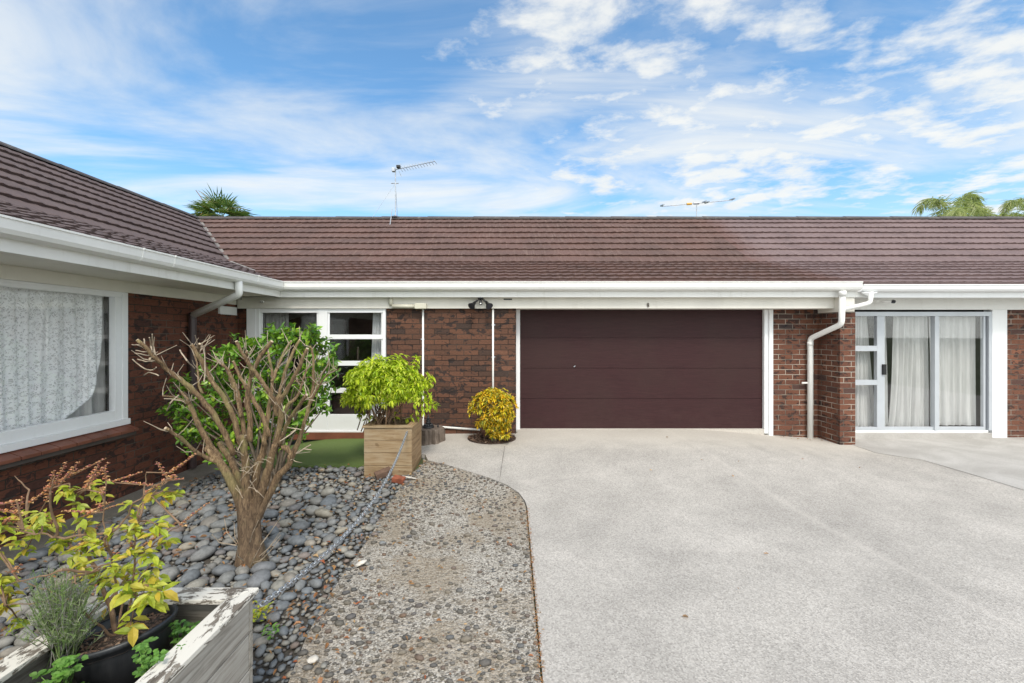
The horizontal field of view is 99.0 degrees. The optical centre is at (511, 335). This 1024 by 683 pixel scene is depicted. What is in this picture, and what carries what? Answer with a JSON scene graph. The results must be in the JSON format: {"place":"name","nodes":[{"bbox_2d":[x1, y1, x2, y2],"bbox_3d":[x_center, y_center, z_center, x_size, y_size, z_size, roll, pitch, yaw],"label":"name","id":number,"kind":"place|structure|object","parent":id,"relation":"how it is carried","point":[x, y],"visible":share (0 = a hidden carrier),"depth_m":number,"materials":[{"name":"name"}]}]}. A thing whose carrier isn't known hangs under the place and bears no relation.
{"place":"outdoors","nodes":[
{"label":"outdoors","id":0,"kind":"place"},
{"bbox_2d":[0,448,278,570],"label":"concrete path","id":1,"kind":"structure","parent":0,"point":[198,471],"depth_m":4.72,"materials":[{"name":"grey concrete"}]},
{"bbox_2d":[0,464,423,682],"bbox_3d":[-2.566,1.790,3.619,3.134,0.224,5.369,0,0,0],"label":"river pebbles","id":2,"kind":"object","parent":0,"point":[210,520],"visible":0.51,"depth_m":3.72,"materials":[{"name":"grey stone"}]},
{"bbox_2d":[0,588,258,682],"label":"timber planter","id":3,"kind":"object","parent":2,"relation":"on","point":[217,640],"visible":0.52,"depth_m":1.81,"materials":[{"name":"paint"}]},
{"bbox_2d":[1,563,113,667],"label":"feathery herb","id":4,"kind":"object","parent":3,"relation":"in","point":[60,619],"visible":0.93,"depth_m":1.66,"materials":[{"name":"green plant"}]},
{"bbox_2d":[29,653,87,682],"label":"weed","id":5,"kind":"object","parent":3,"relation":"in","point":[58,674],"visible":1,"depth_m":1.53,"materials":[{"name":"green plant"}]},
{"bbox_2d":[60,604,177,682],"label":"plant pot","id":6,"kind":"object","parent":3,"relation":"in","point":[109,660],"visible":0.66,"depth_m":1.71,"materials":[{"name":"plastic"}]},
{"bbox_2d":[0,453,209,646],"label":"flowering plant","id":7,"kind":"object","parent":6,"relation":"in","point":[156,597],"visible":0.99,"depth_m":1.75,"materials":[{"name":"yellow plant"}]},
{"bbox_2d":[131,636,185,677],"bbox_3d":[-1.325,1.229,1.626,0.218,0.197,0.133,0,0,14],"label":"weed","id":8,"kind":"object","parent":3,"relation":"in","point":[146,660],"visible":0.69,"depth_m":1.61,"materials":[{"name":"green plant"}]},
{"bbox_2d":[168,619,199,646],"bbox_3d":[-1.372,1.273,1.840,0.114,0.150,0.197,0,0,-38],"label":"weed","id":9,"kind":"object","parent":3,"relation":"in","point":[177,630],"visible":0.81,"depth_m":1.84,"materials":[{"name":"green plant"}]},
{"bbox_2d":[131,326,338,567],"bbox_3d":[-2.134,0.891,3.500,1.624,1.937,0.788,0,0,0],"label":"pruned tree","id":10,"kind":"object","parent":2,"relation":"on","point":[252,499],"visible":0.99,"depth_m":3.46,"materials":[{"name":"brown plant"}]},
{"bbox_2d":[156,322,341,486],"bbox_3d":[-2.987,0.811,5.177,2.098,1.943,0.825,0,0,0],"label":"green shrub","id":11,"kind":"object","parent":2,"relation":"on","point":[192,431],"visible":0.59,"depth_m":5.05,"materials":[{"name":"green plant"}]},
{"bbox_2d":[253,600,273,621],"bbox_3d":[-1.587,1.738,2.760,0.166,0.075,0.212,0,0,-31],"label":"weed","id":12,"kind":"object","parent":2,"relation":"on","point":[259,611],"visible":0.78,"depth_m":2.76,"materials":[{"name":"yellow plant"}]},
{"bbox_2d":[0,460,544,682],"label":"leaf litter","id":13,"kind":"object","parent":2,"relation":"on","point":[320,679],"visible":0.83,"depth_m":3.27,"materials":[{"name":"brown plant"}]},
{"bbox_2d":[261,622,284,639],"bbox_3d":[-1.416,1.741,2.592,0.120,0.077,0.121,0,0,43],"label":"weed","id":14,"kind":"object","parent":2,"relation":"on","point":[270,631],"visible":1,"depth_m":2.58,"materials":[{"name":"green plant"}]},
{"bbox_2d":[374,466,391,479],"bbox_3d":[-1.573,1.696,5.376,0.195,0.078,0.104,-16,16,-28],"label":"loose brick","id":15,"kind":"object","parent":2,"relation":"on","point":[381,473],"visible":0.78,"depth_m":5.34,"materials":[{"name":"brick"}]},
{"bbox_2d":[362,417,422,476],"bbox_3d":[-1.545,1.462,5.780,0.636,0.653,0.636,0,0,0],"label":"timber planter","id":16,"kind":"object","parent":2,"relation":"on","point":[382,444],"visible":0.87,"depth_m":5.48,"materials":[{"name":"wood"}]},
{"bbox_2d":[259,431,407,606],"bbox_3d":[-1.220,1.319,3.775,0.072,0.259,3.408,0,0,-2],"label":"steel chain","id":17,"kind":"object","parent":16,"relation":"hanging from","point":[296,578],"visible":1,"depth_m":2.82,"materials":[{"name":"grey metal"}]},
{"bbox_2d":[340,353,439,432],"bbox_3d":[-1.610,0.752,5.772,1.392,1.026,1.031,0,0,0],"label":"lime bush","id":18,"kind":"object","parent":16,"relation":"on","point":[390,385],"visible":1,"depth_m":5.57,"materials":[{"name":"green plant"}]},
{"bbox_2d":[391,475,405,483],"bbox_3d":[-1.336,1.708,5.191,0.144,0.062,0.093,6,7,11],"label":"loose brick","id":19,"kind":"object","parent":2,"relation":"on","point":[398,479],"visible":0.92,"depth_m":5.16,"materials":[{"name":"orange brick"}]},
{"bbox_2d":[253,432,541,681],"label":"ground","id":20,"kind":"structure","parent":0,"point":[304,441],"depth_m":3.92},
{"bbox_2d":[183,185,261,216],"bbox_3d":[-11.242,-1.967,17.068,2.548,7.535,2.524,0,0,0],"label":"fan palm","id":21,"kind":"object","parent":20,"relation":"on","point":[219,204],"visible":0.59,"depth_m":16.60,"materials":[{"name":"green plant"}]},
{"bbox_2d":[239,439,363,472],"bbox_3d":[-2.800,1.759,6.440,1.880,0.190,1.360,0,0,0],"label":"artificial grass mat","id":22,"kind":"object","parent":20,"relation":"on","point":[324,453],"visible":0.41,"depth_m":6.22,"materials":[{"name":"green plastic"}]},
{"bbox_2d":[0,141,873,546],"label":"brick house","id":23,"kind":"structure","parent":20,"relation":"on","point":[98,277],"depth_m":7.13,"materials":[{"name":"brown brick"}]},
{"bbox_2d":[0,279,130,453],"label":"picture window","id":24,"kind":"structure","parent":23,"relation":"in","point":[64,349],"depth_m":4.40,"materials":[{"name":"white glass"}]},
{"bbox_2d":[247,309,386,431],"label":"front window","id":25,"kind":"structure","parent":23,"relation":"in","point":[361,334],"depth_m":7.29,"materials":[{"name":"white glass"}]},
{"bbox_2d":[373,160,436,216],"bbox_3d":[-2.967,-3.812,11.411,1.036,1.465,2.655,0,0,-36],"label":"television aerial","id":26,"kind":"object","parent":23,"relation":"on","point":[394,169],"visible":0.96,"depth_m":11.51,"materials":[{"name":"metal"}]},
{"bbox_2d":[389,297,479,430],"bbox_3d":[-1.237,0.466,7.062,1.467,2.169,0.134,0,0,0],"label":"electrical conduit","id":27,"kind":"object","parent":23,"relation":"attached to","point":[422,306],"visible":0.86,"depth_m":7.09,"materials":[{"name":"beige plastic"}]},
{"bbox_2d":[468,297,492,309],"bbox_3d":[-0.487,-0.514,6.957,0.395,0.212,0.187,0,0,0],"label":"floodlight","id":28,"kind":"object","parent":23,"relation":"attached to","point":[472,305],"visible":0.98,"depth_m":6.93,"materials":[{"name":"black plastic"}]},
{"bbox_2d":[492,309,494,388],"bbox_3d":[-0.290,0.523,7.111,0.059,1.913,0.036,0,0,0],"label":"electrical conduit","id":29,"kind":"object","parent":23,"relation":"attached to","point":[493,325],"visible":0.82,"depth_m":7.10,"materials":[{"name":"white plastic"}]},
{"bbox_2d":[520,310,761,427],"bbox_3d":[2.228,0.578,7.508,4.155,2.030,0.064,0,0,0],"label":"garage door","id":30,"kind":"structure","parent":23,"relation":"in","point":[579,368],"depth_m":7.50,"materials":[{"name":"metal"}]},
{"bbox_2d":[660,198,735,215],"bbox_3d":[4.928,-3.380,11.587,1.902,0.530,0.246,0,0,0],"label":"television aerial","id":31,"kind":"object","parent":23,"relation":"on","point":[695,203],"visible":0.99,"depth_m":11.58,"materials":[{"name":"metal"}]},
{"bbox_2d":[702,216,1023,438],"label":"brick house","id":32,"kind":"structure","parent":20,"relation":"on","point":[939,348],"depth_m":7.60,"materials":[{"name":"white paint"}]},
{"bbox_2d":[873,300,895,302],"bbox_3d":[6.139,-0.556,7.210,0.303,0.066,0.115,0,0,15],"label":"security light","id":33,"kind":"object","parent":32,"relation":"attached to","point":[888,301],"visible":0.97,"depth_m":7.17,"materials":[{"name":"white plastic"}]},
{"bbox_2d":[855,310,991,429],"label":"sliding door","id":34,"kind":"structure","parent":32,"relation":"in","point":[915,369],"depth_m":7.59,"materials":[{"name":"paint"}]},
{"bbox_2d":[911,189,991,216],"bbox_3d":[17.463,-2.049,16.966,6.429,7.699,2.231,0,0,-28],"label":"feather palm","id":35,"kind":"object","parent":20,"relation":"on","point":[968,203],"visible":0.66,"depth_m":16.64,"materials":[{"name":"green plant"}]},
{"bbox_2d":[972,197,1023,216],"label":"feather palm","id":36,"kind":"object","parent":20,"relation":"on","point":[1008,205],"visible":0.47,"depth_m":16.95,"materials":[{"name":"green plant"}]},
{"bbox_2d":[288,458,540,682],"bbox_3d":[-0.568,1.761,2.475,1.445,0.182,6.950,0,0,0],"label":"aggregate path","id":37,"kind":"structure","parent":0,"point":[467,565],"depth_m":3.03,"materials":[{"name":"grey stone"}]},
{"bbox_2d":[307,655,318,663],"bbox_3d":[-1.085,1.771,2.392,0.056,0.031,0.051,0,0,-43],"label":"pale stone","id":38,"kind":"object","parent":37,"relation":"on","point":[312,659],"visible":1,"depth_m":2.38,"materials":[{"name":"white stone"}]},
{"bbox_2d":[355,560,366,566],"bbox_3d":[-1.170,1.770,3.404,0.076,0.034,0.068,0,0,0],"label":"pale stone","id":39,"kind":"object","parent":37,"relation":"on","point":[361,562],"visible":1,"depth_m":3.38,"materials":[{"name":"white stone"}]},
{"bbox_2d":[0,0,1023,216],"label":"sky","id":40,"kind":"structure","parent":0,"point":[562,108],"materials":[{"name":"blue"}]},
{"bbox_2d":[421,429,1023,682],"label":"driveway","id":41,"kind":"structure","parent":0,"point":[878,568],"depth_m":3.53,"materials":[{"name":"grey concrete"}]},
{"bbox_2d":[421,425,444,445],"bbox_3d":[-1.242,1.526,6.722,0.472,0.227,0.484,0,0,0],"label":"tree stump","id":42,"kind":"object","parent":41,"relation":"on","point":[435,435],"visible":0.69,"depth_m":6.53,"materials":[{"name":"brown wood"}]},
{"bbox_2d":[422,415,438,428],"bbox_3d":[-1.249,1.315,6.690,0.226,0.201,0.179,0,0,24],"label":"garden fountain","id":43,"kind":"object","parent":42,"relation":"on","point":[428,424],"visible":1,"depth_m":6.66,"materials":[{"name":"black stone"}]},
{"bbox_2d":[467,433,515,443],"bbox_3d":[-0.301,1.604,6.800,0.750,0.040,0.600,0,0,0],"label":"mulch bed","id":44,"kind":"object","parent":41,"relation":"on","point":[490,442],"visible":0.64,"depth_m":6.59,"materials":[{"name":"brown wood"}]},
{"bbox_2d":[481,426,491,436],"bbox_3d":[-0.380,1.493,6.880,0.224,0.200,0.224,0,0,0],"label":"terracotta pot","id":45,"kind":"object","parent":44,"relation":"on","point":[483,433],"visible":0.13,"depth_m":6.81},
{"bbox_2d":[467,387,518,441],"bbox_3d":[-0.276,1.199,6.603,0.804,0.846,0.706,0,0,0],"label":"yellow shrub","id":46,"kind":"object","parent":44,"relation":"on","point":[495,422],"visible":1,"depth_m":6.45,"materials":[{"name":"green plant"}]},
{"bbox_2d":[854,437,1023,489],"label":"patio","id":47,"kind":"structure","parent":0,"point":[1000,460],"depth_m":6.45,"materials":[{"name":"concrete"}]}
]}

